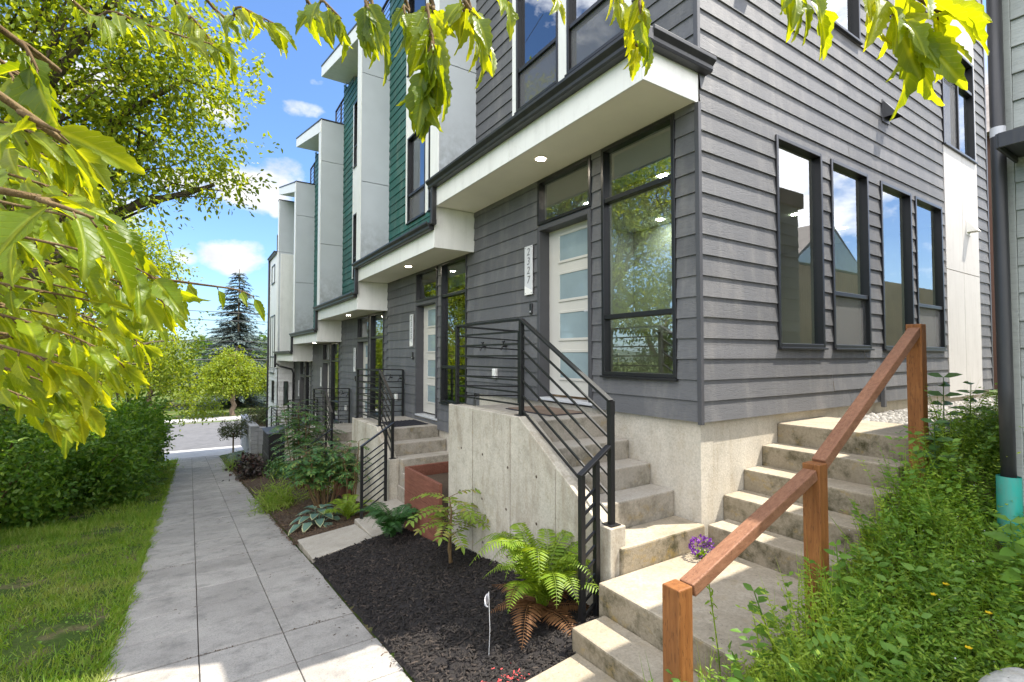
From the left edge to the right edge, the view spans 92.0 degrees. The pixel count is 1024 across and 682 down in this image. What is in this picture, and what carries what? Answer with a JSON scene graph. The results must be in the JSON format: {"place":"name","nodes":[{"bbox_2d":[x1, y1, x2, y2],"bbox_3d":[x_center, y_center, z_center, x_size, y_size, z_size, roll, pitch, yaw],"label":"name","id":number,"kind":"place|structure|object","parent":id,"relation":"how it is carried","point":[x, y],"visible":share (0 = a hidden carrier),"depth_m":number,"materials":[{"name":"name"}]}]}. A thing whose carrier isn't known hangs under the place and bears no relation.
{"place":"outdoors","nodes":[
{"label":"outdoors","id":0,"kind":"place"},
{"bbox_2d":[0,457,179,681],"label":"grass","id":1,"kind":"structure","parent":0,"point":[9,536],"depth_m":6.29,"materials":[{"name":"green plant"}]},
{"bbox_2d":[161,421,240,451],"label":"road","id":2,"kind":"structure","parent":0,"point":[198,436],"depth_m":32.03,"materials":[{"name":"grey asphalt"}]},
{"bbox_2d":[164,445,242,460],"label":"pavement","id":3,"kind":"structure","parent":0,"point":[219,451],"depth_m":26.88,"materials":[{"name":"concrete"}]},
{"bbox_2d":[154,336,266,365],"bbox_3d":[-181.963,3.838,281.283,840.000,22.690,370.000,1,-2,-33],"label":"hill","id":4,"kind":"structure","parent":0,"point":[213,339],"depth_m":309.42,"materials":[{"name":"green plant"}]},
{"bbox_2d":[100,455,411,681],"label":"sidewalk","id":5,"kind":"structure","parent":0,"point":[234,607],"depth_m":4.70,"materials":[{"name":"concrete"}]},
{"bbox_2d":[297,524,371,562],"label":"path","id":6,"kind":"structure","parent":0,"point":[322,544],"depth_m":6.61,"materials":[{"name":"concrete"}]},
{"bbox_2d":[0,0,987,341],"label":"sky","id":7,"kind":"structure","parent":0,"point":[299,96],"materials":[{"name":"blue"}]},
{"bbox_2d":[0,366,1023,681],"bbox_3d":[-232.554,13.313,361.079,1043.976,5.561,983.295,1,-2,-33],"label":"ground","id":8,"kind":"structure","parent":0,"point":[58,634],"depth_m":4.51,"materials":[{"name":"green plant"}]},
{"bbox_2d":[0,331,61,467],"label":"hedge shrub","id":9,"kind":"object","parent":8,"relation":"on","point":[2,412],"visible":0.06,"depth_m":10.87,"materials":[{"name":"green plant"}]},
{"bbox_2d":[0,400,104,530],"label":"hedge shrub","id":10,"kind":"object","parent":8,"relation":"on","point":[26,514],"visible":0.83,"depth_m":9.49,"materials":[{"name":"green plant"}]},
{"bbox_2d":[0,344,127,457],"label":"hedge shrub","id":11,"kind":"object","parent":8,"relation":"on","point":[94,401],"visible":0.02,"depth_m":14.23,"materials":[{"name":"green plant"}]},
{"bbox_2d":[0,526,148,680],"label":"clover","id":12,"kind":"object","parent":8,"relation":"on","point":[22,627],"visible":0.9,"depth_m":4.89,"materials":[{"name":"green plant"}]},
{"bbox_2d":[0,389,183,516],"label":"hedge shrub","id":13,"kind":"object","parent":8,"relation":"on","point":[113,488],"visible":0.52,"depth_m":11.33,"materials":[{"name":"green plant"}]},
{"bbox_2d":[41,389,183,490],"bbox_3d":[-11.558,2.821,14.325,3.418,3.273,4.677,1,-2,-33],"label":"hedge shrub","id":14,"kind":"object","parent":8,"relation":"on","point":[147,413],"visible":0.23,"depth_m":14.62,"materials":[{"name":"green plant"}]},
{"bbox_2d":[23,197,213,407],"bbox_3d":[-14.609,-0.438,16.841,6.099,10.571,8.810,0,-2,0],"label":"hedge tree","id":15,"kind":"object","parent":8,"relation":"on","point":[160,263],"visible":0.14,"depth_m":18.45,"materials":[{"name":"green plant"}]},
{"bbox_2d":[83,470,174,681],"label":"edge grass","id":16,"kind":"structure","parent":8,"relation":"on","point":[104,670],"depth_m":4.98,"materials":[{"name":"green plant"}]},
{"bbox_2d":[3,330,266,390],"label":"treeline","id":17,"kind":"object","parent":8,"relation":"on","point":[205,344],"visible":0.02,"depth_m":76.92,"materials":[{"name":"green plant"}]},
{"bbox_2d":[47,313,227,430],"bbox_3d":[-18.091,2.312,23.482,7.700,7.710,6.234,0,-2,8],"label":"spreading tree","id":18,"kind":"object","parent":8,"relation":"on","point":[191,406],"visible":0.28,"depth_m":24.01,"materials":[{"name":"green plant"}]},
{"bbox_2d":[0,0,282,315],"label":"mossy tree","id":19,"kind":"object","parent":8,"relation":"on","point":[74,42],"visible":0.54,"depth_m":9.30,"materials":[{"name":"green plant"}]},
{"bbox_2d":[104,392,178,477],"bbox_3d":[-13.488,3.300,17.442,3.077,3.254,4.580,1,-2,-33],"label":"hedge shrub","id":20,"kind":"object","parent":8,"relation":"on","point":[160,413],"visible":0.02,"depth_m":18.36,"materials":[{"name":"green plant"}]},
{"bbox_2d":[101,332,205,406],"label":"back tree","id":21,"kind":"object","parent":8,"relation":"on","point":[150,391],"visible":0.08,"depth_m":50.53,"materials":[{"name":"green plant"}]},
{"bbox_2d":[165,416,240,423],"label":"kerb","id":22,"kind":"structure","parent":8,"relation":"on","point":[227,418],"depth_m":40.22,"materials":[{"name":"concrete"}]},
{"bbox_2d":[173,269,266,409],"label":"spruce tree","id":23,"kind":"object","parent":8,"relation":"on","point":[225,329],"visible":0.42,"depth_m":50.42,"materials":[{"name":"green plant"}]},
{"bbox_2d":[192,345,266,415],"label":"street tree","id":24,"kind":"object","parent":8,"relation":"on","point":[229,378],"visible":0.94,"depth_m":42.42,"materials":[{"name":"green plant"}]},
{"bbox_2d":[216,419,248,452],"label":"round bush","id":25,"kind":"object","parent":8,"relation":"on","point":[234,431],"visible":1,"depth_m":23.77,"materials":[{"name":"green plant"}]},
{"bbox_2d":[240,414,265,453],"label":"block wall","id":26,"kind":"structure","parent":8,"relation":"on","point":[252,442],"depth_m":23.22,"materials":[{"name":"concrete"}]},
{"bbox_2d":[231,403,265,425],"bbox_3d":[-12.482,3.671,24.314,2.266,1.095,3.139,1,-2,-33],"label":"juniper","id":27,"kind":"object","parent":26,"relation":"on","point":[261,414],"visible":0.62,"depth_m":24.43,"materials":[{"name":"green plant"}]},
{"bbox_2d":[250,362,269,398],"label":"street tree","id":28,"kind":"object","parent":8,"relation":"on","point":[262,389],"visible":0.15,"depth_m":45.30,"materials":[{"name":"green plant"}]},
{"bbox_2d":[261,425,284,468],"bbox_3d":[-7.944,3.628,16.615,0.700,1.400,1.600,1,-2,-33],"label":"mailbox cabinet","id":29,"kind":"object","parent":8,"relation":"on","point":[267,447],"visible":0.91,"depth_m":16.02,"materials":[{"name":"black metal"}]},
{"bbox_2d":[266,199,294,426],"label":"end block","id":30,"kind":"structure","parent":8,"relation":"on","point":[280,386],"depth_m":20.70,"materials":[{"name":"white paint"}]},
{"bbox_2d":[273,181,314,427],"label":"townhouse","id":31,"kind":"structure","parent":8,"relation":"on","point":[303,195],"depth_m":17.43,"materials":[{"name":"grey paint"}]},
{"bbox_2d":[305,361,312,427],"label":"window","id":32,"kind":"structure","parent":31,"relation":"in","point":[307,362],"depth_m":18.40,"materials":[{"name":"glass"}]},
{"bbox_2d":[285,428,309,464],"bbox_3d":[-6.308,3.711,14.865,1.570,1.830,3.010,1,-2,-33],"label":"concrete stoop","id":33,"kind":"object","parent":8,"relation":"on","point":[291,443],"visible":0.01,"depth_m":15.35,"materials":[{"name":"grey concrete"}]},
{"bbox_2d":[279,399,317,475],"bbox_3d":[-6.514,2.965,15.210,0.952,2.181,2.397,1,-2,-20],"label":"metal railing","id":34,"kind":"object","parent":33,"relation":"on","point":[280,454],"visible":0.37,"depth_m":15.85,"materials":[{"name":"black metal"}]},
{"bbox_2d":[224,454,373,544],"bbox_3d":[-7.392,4.005,14.876,1.320,2.286,18.600,1,-2,-33],"label":"planting bed","id":35,"kind":"object","parent":8,"relation":"on","point":[318,528],"visible":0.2,"depth_m":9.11,"materials":[{"name":"soil"}]},
{"bbox_2d":[223,452,272,480],"bbox_3d":[-7.985,3.810,15.129,1.413,0.936,2.022,0,-2,-7],"label":"heuchera","id":36,"kind":"object","parent":35,"relation":"on","point":[248,467],"visible":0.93,"depth_m":14.71,"materials":[{"name":"purple plant"}]},
{"bbox_2d":[239,466,311,516],"bbox_3d":[-4.523,2.981,9.629,1.504,0.960,1.831,1,-2,-33],"label":"grass clump","id":37,"kind":"object","parent":35,"relation":"on","point":[275,500],"visible":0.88,"depth_m":9.54,"materials":[{"name":"green plant"}]},
{"bbox_2d":[264,455,293,479],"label":"shrub","id":38,"kind":"object","parent":35,"relation":"on","point":[274,466],"visible":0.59,"depth_m":13.60,"materials":[{"name":"green plant"}]},
{"bbox_2d":[263,400,345,489],"bbox_3d":[-4.823,2.390,11.417,1.758,2.002,1.820,1,-2,-33],"label":"mahonia shrub","id":39,"kind":"object","parent":35,"relation":"on","point":[303,439],"visible":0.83,"depth_m":11.18,"materials":[{"name":"green plant"}]},
{"bbox_2d":[288,504,342,534],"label":"hosta","id":40,"kind":"object","parent":35,"relation":"on","point":[319,521],"visible":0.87,"depth_m":7.66,"materials":[{"name":"green plant"}]},
{"bbox_2d":[275,440,359,507],"bbox_3d":[-3.410,2.435,9.028,1.619,1.168,1.449,1,-2,-33],"label":"mahonia shrub","id":41,"kind":"object","parent":35,"relation":"on","point":[317,474],"visible":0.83,"depth_m":8.80,"materials":[{"name":"green plant"}]},
{"bbox_2d":[319,494,377,518],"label":"fern","id":42,"kind":"object","parent":35,"relation":"on","point":[347,507],"visible":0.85,"depth_m":7.73,"materials":[{"name":"green plant"}]},
{"bbox_2d":[330,438,371,508],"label":"leafy shrub","id":43,"kind":"object","parent":35,"relation":"on","point":[356,467],"visible":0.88,"depth_m":8.30,"materials":[{"name":"green plant"}]},
{"bbox_2d":[289,118,343,424],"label":"townhouse","id":44,"kind":"structure","parent":8,"relation":"on","point":[324,138],"depth_m":14.16,"materials":[{"name":"grey paint"}]},
{"bbox_2d":[330,342,340,423],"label":"window","id":45,"kind":"structure","parent":44,"relation":"in","point":[332,401],"depth_m":15.09,"materials":[{"name":"glass"}]},
{"bbox_2d":[310,423,351,493],"bbox_3d":[-4.151,3.021,11.551,1.570,1.830,3.010,1,-2,-33],"label":"concrete stoop","id":46,"kind":"object","parent":8,"relation":"on","point":[347,436],"visible":0.02,"depth_m":11.60,"materials":[{"name":"grey concrete"}]},
{"bbox_2d":[307,388,349,491],"bbox_3d":[-4.357,2.276,11.896,0.952,2.181,2.397,1,-2,-20],"label":"metal railing","id":47,"kind":"object","parent":46,"relation":"on","point":[326,401],"visible":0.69,"depth_m":11.58,"materials":[{"name":"black metal"}]},
{"bbox_2d":[334,458,353,499],"bbox_3d":[-2.851,2.866,9.877,1.110,0.941,1.120,1,-2,-33],"label":"wooden planter","id":48,"kind":"object","parent":8,"relation":"on","point":[342,492],"visible":0.09,"depth_m":9.39,"materials":[{"name":"wood"}]},
{"bbox_2d":[313,23,389,422],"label":"townhouse","id":49,"kind":"structure","parent":8,"relation":"on","point":[361,315],"depth_m":11.44,"materials":[{"name":"grey"}]},
{"bbox_2d":[352,212,356,279],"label":"window","id":50,"kind":"structure","parent":49,"relation":"in","point":[354,216],"depth_m":13.23,"materials":[{"name":"plastic"}]},
{"bbox_2d":[353,99,357,168],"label":"window","id":51,"kind":"structure","parent":49,"relation":"in","point":[356,103],"depth_m":13.32,"materials":[{"name":"plastic"}]},
{"bbox_2d":[357,315,368,338],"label":"window","id":52,"kind":"structure","parent":49,"relation":"in","point":[359,318],"depth_m":12.74,"materials":[{"name":"glass"}]},
{"bbox_2d":[363,342,367,417],"bbox_3d":[-3.595,1.019,12.418,0.059,2.005,0.880,1,-2,-33],"label":"door","id":53,"kind":"structure","parent":49,"relation":"in","point":[365,344],"depth_m":12.61,"materials":[{"name":"paint"}]},
{"bbox_2d":[369,312,387,416],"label":"window","id":54,"kind":"structure","parent":49,"relation":"in","point":[380,320],"depth_m":11.76,"materials":[{"name":"glass"}]},
{"bbox_2d":[352,416,448,536],"bbox_3d":[-1.995,2.332,8.237,1.570,1.830,3.010,1,-2,-33],"label":"concrete stoop","id":55,"kind":"object","parent":8,"relation":"on","point":[419,444],"visible":0.34,"depth_m":8.09,"materials":[{"name":"grey concrete"}]},
{"bbox_2d":[354,368,403,518],"bbox_3d":[-2.201,1.586,8.581,0.952,2.181,2.397,1,-2,-20],"label":"metal railing","id":56,"kind":"object","parent":55,"relation":"on","point":[380,375],"visible":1,"depth_m":7.85,"materials":[{"name":"black metal"}]},
{"bbox_2d":[381,419,427,426],"bbox_3d":[-1.910,1.450,8.759,0.650,0.020,0.650,1,-2,-33],"label":"doormat","id":57,"kind":"object","parent":55,"relation":"on","point":[406,423],"visible":0.82,"depth_m":8.67,"materials":[{"name":"rubber"}]},
{"bbox_2d":[351,0,476,451],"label":"townhouse","id":58,"kind":"structure","parent":8,"relation":"on","point":[420,266],"depth_m":9.27,"materials":[{"name":"grey"}]},
{"bbox_2d":[406,131,425,224],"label":"window","id":59,"kind":"structure","parent":58,"relation":"in","point":[415,199],"depth_m":9.77,"materials":[{"name":"plastic"}]},
{"bbox_2d":[415,266,437,301],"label":"window","id":60,"kind":"structure","parent":58,"relation":"in","point":[418,275],"depth_m":9.25,"materials":[{"name":"plastic"}]},
{"bbox_2d":[427,127,429,211],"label":"window","id":61,"kind":"structure","parent":58,"relation":"in","point":[428,210],"depth_m":9.02,"materials":[{"name":"plastic"}]},
{"bbox_2d":[423,304,434,413],"bbox_3d":[-1.438,0.329,9.104,0.059,2.005,0.880,1,-2,-33],"label":"door","id":62,"kind":"structure","parent":58,"relation":"in","point":[429,311],"depth_m":9.22,"materials":[{"name":"paint"}]},
{"bbox_2d":[439,255,467,404],"bbox_3d":[-0.902,-0.139,8.131,0.210,2.387,0.960,1,-2,-33],"label":"window","id":63,"kind":"structure","parent":58,"relation":"in","point":[457,274],"depth_m":8.43,"materials":[{"name":"glass"}]},
{"bbox_2d":[404,461,448,542],"bbox_3d":[-0.695,2.176,6.563,1.110,0.941,1.120,1,-2,-33],"label":"wooden planter","id":64,"kind":"object","parent":8,"relation":"on","point":[421,479],"visible":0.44,"depth_m":6.33,"materials":[{"name":"reddish-brown stained wood"}]},
{"bbox_2d":[310,528,598,681],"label":"bark mulch","id":65,"kind":"object","parent":8,"relation":"on","point":[408,654],"visible":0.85,"depth_m":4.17,"materials":[{"name":"black wood"}]},
{"bbox_2d":[354,502,420,536],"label":"fern","id":66,"kind":"object","parent":65,"relation":"on","point":[393,521],"visible":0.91,"depth_m":6.29,"materials":[{"name":"green plant"}]},
{"bbox_2d":[405,488,489,562],"bbox_3d":[-0.594,1.930,5.178,0.967,0.733,0.962,0,-2,-6],"label":"sapling","id":67,"kind":"object","parent":65,"relation":"on","point":[464,517],"visible":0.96,"depth_m":5.04,"materials":[{"name":"green plant"}]},
{"bbox_2d":[469,523,598,647],"bbox_3d":[0.228,1.772,3.846,1.189,0.596,1.182,1,-2,-33],"label":"fern","id":68,"kind":"object","parent":65,"relation":"on","point":[545,576],"visible":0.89,"depth_m":3.71,"materials":[{"name":"green plant"}]},
{"bbox_2d":[0,0,991,458],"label":"overhanging tree","id":69,"kind":"object","parent":8,"relation":"on","point":[96,246],"visible":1,"depth_m":0.89,"materials":[{"name":"green plant"}]},
{"bbox_2d":[448,403,868,681],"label":"concrete stoop","id":70,"kind":"object","parent":8,"relation":"on","point":[510,466],"visible":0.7,"depth_m":4.01,"materials":[{"name":"concrete"}]},
{"bbox_2d":[452,318,620,622],"bbox_3d":[0.298,0.957,4.940,0.963,2.341,2.721,1,-2,-27],"label":"metal railing","id":71,"kind":"object","parent":70,"relation":"on","point":[594,464],"visible":0.94,"depth_m":3.90,"materials":[{"name":"black metal"}]},
{"bbox_2d":[506,405,586,415],"bbox_3d":[0.360,0.764,5.453,0.490,0.017,0.840,1,-2,-33],"label":"doormat","id":72,"kind":"object","parent":70,"relation":"on","point":[542,410],"visible":0.77,"depth_m":5.36,"materials":[{"name":"fabric"}]},
{"bbox_2d":[688,534,714,557],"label":"purple flower","id":73,"kind":"object","parent":70,"relation":"on","point":[701,553],"visible":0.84,"depth_m":3.89,"materials":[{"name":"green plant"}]},
{"bbox_2d":[425,0,993,545],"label":"townhouse","id":74,"kind":"structure","parent":8,"relation":"on","point":[743,228],"depth_m":5.60,"materials":[{"name":"grey wood"}]},
{"bbox_2d":[525,245,532,294],"bbox_3d":[0.222,-0.893,6.271,0.046,0.620,0.170,1,-2,-33],"label":"address plaque","id":75,"kind":"object","parent":74,"relation":"attached to","point":[528,270],"visible":1,"depth_m":6.25,"materials":[{"name":"metal"}]},
{"bbox_2d":[514,0,557,114],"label":"window","id":76,"kind":"structure","parent":74,"relation":"in","point":[539,74],"depth_m":6.33,"materials":[{"name":"glass"}]},
{"bbox_2d":[537,155,591,225],"bbox_3d":[0.618,-1.716,5.765,0.098,0.555,0.980,1,-2,-33],"label":"window","id":77,"kind":"structure","parent":74,"relation":"in","point":[541,184],"depth_m":5.81,"materials":[{"name":"plastic"}]},
{"bbox_2d":[549,220,587,396],"bbox_3d":[0.695,-0.360,5.775,0.115,2.005,0.880,1,-2,-33],"label":"door","id":78,"kind":"structure","parent":74,"relation":"in","point":[568,256],"depth_m":5.82,"materials":[{"name":"paint"}]},
{"bbox_2d":[564,0,623,76],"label":"window","id":79,"kind":"structure","parent":74,"relation":"in","point":[591,32],"depth_m":5.45,"materials":[{"name":"glass"}]},
{"bbox_2d":[600,113,678,380],"bbox_3d":[1.255,-0.828,4.817,0.210,2.387,0.960,1,-2,-33],"label":"window","id":80,"kind":"structure","parent":74,"relation":"in","point":[651,158],"depth_m":4.88,"materials":[{"name":"plastic"}]},
{"bbox_2d":[774,134,828,349],"bbox_3d":[2.952,-0.967,5.097,0.920,2.112,0.120,1,-2,-33],"label":"window","id":81,"kind":"structure","parent":74,"relation":"in","point":[816,158],"depth_m":5.29,"materials":[{"name":"plastic"}]},
{"bbox_2d":[834,0,863,45],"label":"window","id":82,"kind":"structure","parent":74,"relation":"in","point":[855,20],"depth_m":5.93,"materials":[{"name":"plastic"}]},
{"bbox_2d":[829,158,874,349],"bbox_3d":[3.880,-0.949,5.697,0.930,2.112,0.120,1,-2,-33],"label":"window","id":83,"kind":"structure","parent":74,"relation":"in","point":[852,328],"depth_m":5.78,"materials":[{"name":"plastic"}]},
{"bbox_2d":[879,181,914,350],"bbox_3d":[4.950,-0.929,6.389,0.960,2.112,0.120,1,-2,-33],"label":"window","id":84,"kind":"structure","parent":74,"relation":"in","point":[906,197],"depth_m":6.61,"materials":[{"name":"plastic"}]},
{"bbox_2d":[914,196,947,350],"bbox_3d":[5.874,-0.911,6.986,1.000,2.112,0.120,1,-2,-33],"label":"window","id":85,"kind":"structure","parent":74,"relation":"in","point":[933,316],"depth_m":7.17,"materials":[{"name":"plastic"}]},
{"bbox_2d":[940,51,977,164],"bbox_3d":[7.016,-3.742,7.810,1.440,1.652,0.120,1,-2,-33],"label":"window","id":86,"kind":"structure","parent":74,"relation":"in","point":[950,91],"depth_m":7.78,"materials":[{"name":"plastic"}]},
{"bbox_2d":[704,584,721,681],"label":"seed stalk","id":87,"kind":"object","parent":8,"relation":"on","point":[712,604],"visible":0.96,"depth_m":2.51,"materials":[{"name":"green plant"}]},
{"bbox_2d":[743,583,795,663],"bbox_3d":[1.367,1.516,2.632,0.208,0.372,0.226,0,-2,10],"label":"broadleaf weed","id":88,"kind":"object","parent":8,"relation":"on","point":[751,606],"visible":0.66,"depth_m":2.66,"materials":[{"name":"green plant"}]},
{"bbox_2d":[662,324,929,681],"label":"wooden handrail","id":89,"kind":"object","parent":8,"relation":"on","point":[808,481],"visible":0.76,"depth_m":2.86,"materials":[{"name":"brown wood"}]},
{"bbox_2d":[708,417,954,591],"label":"concrete stairs","id":90,"kind":"structure","parent":8,"relation":"on","point":[784,458],"depth_m":4.07,"materials":[{"name":"grey concrete"}]},
{"bbox_2d":[639,380,1023,681],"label":"weeds","id":91,"kind":"object","parent":8,"relation":"on","point":[854,625],"visible":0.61,"depth_m":2.67,"materials":[{"name":"green plant"}]},
{"bbox_2d":[824,540,869,616],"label":"broadleaf weed","id":92,"kind":"object","parent":91,"relation":"on","point":[836,567],"visible":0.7,"depth_m":2.75,"materials":[{"name":"green plant"}]},
{"bbox_2d":[752,418,1023,680],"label":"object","id":93,"kind":"structure","parent":8,"relation":"on","point":[989,519],"depth_m":2.88,"materials":[{"name":"green plant"}]},
{"bbox_2d":[912,418,964,486],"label":"tall weed","id":94,"kind":"object","parent":8,"relation":"on","point":[932,446],"visible":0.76,"depth_m":3.53,"materials":[{"name":"green plant"}]},
{"bbox_2d":[928,373,976,465],"bbox_3d":[3.389,0.658,3.875,0.293,0.818,0.324,0,-2,16],"label":"tall weed","id":95,"kind":"object","parent":8,"relation":"on","point":[944,384],"visible":0.45,"depth_m":3.90,"materials":[{"name":"green plant"}]},
{"bbox_2d":[951,381,993,456],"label":"tall weed","id":96,"kind":"object","parent":8,"relation":"on","point":[974,392],"visible":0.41,"depth_m":4.07,"materials":[{"name":"green plant"}]},
{"bbox_2d":[985,84,997,389],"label":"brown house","id":97,"kind":"structure","parent":8,"relation":"on","point":[991,245],"depth_m":14.77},
{"bbox_2d":[978,667,1023,681],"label":"rock","id":98,"kind":"object","parent":8,"relation":"on","point":[1010,674],"visible":0.98,"depth_m":2.15,"materials":[{"name":"grey stone"}]},
{"bbox_2d":[982,514,1023,582],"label":"broadleaf weed","id":99,"kind":"object","parent":8,"relation":"on","point":[1005,553],"visible":0.95,"depth_m":2.73,"materials":[{"name":"green plant"}]},
{"bbox_2d":[995,0,1023,514],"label":"neighbour house","id":100,"kind":"structure","parent":8,"relation":"on","point":[1009,143],"depth_m":3.18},
{"bbox_2d":[986,0,1023,548],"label":"drain pipe","id":101,"kind":"object","parent":100,"relation":"attached to","point":[1009,487],"visible":0.78,"depth_m":3.16,"materials":[{"name":"metal"}]},
{"bbox_2d":[526,653,616,681],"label":"path","id":102,"kind":"structure","parent":0,"point":[576,667],"depth_m":2.99,"materials":[{"name":"concrete"}]},
{"bbox_2d":[839,396,998,436],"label":"gravel","id":103,"kind":"structure","parent":0,"point":[892,416],"depth_m":5.73,"materials":[{"name":"beige gravel"}]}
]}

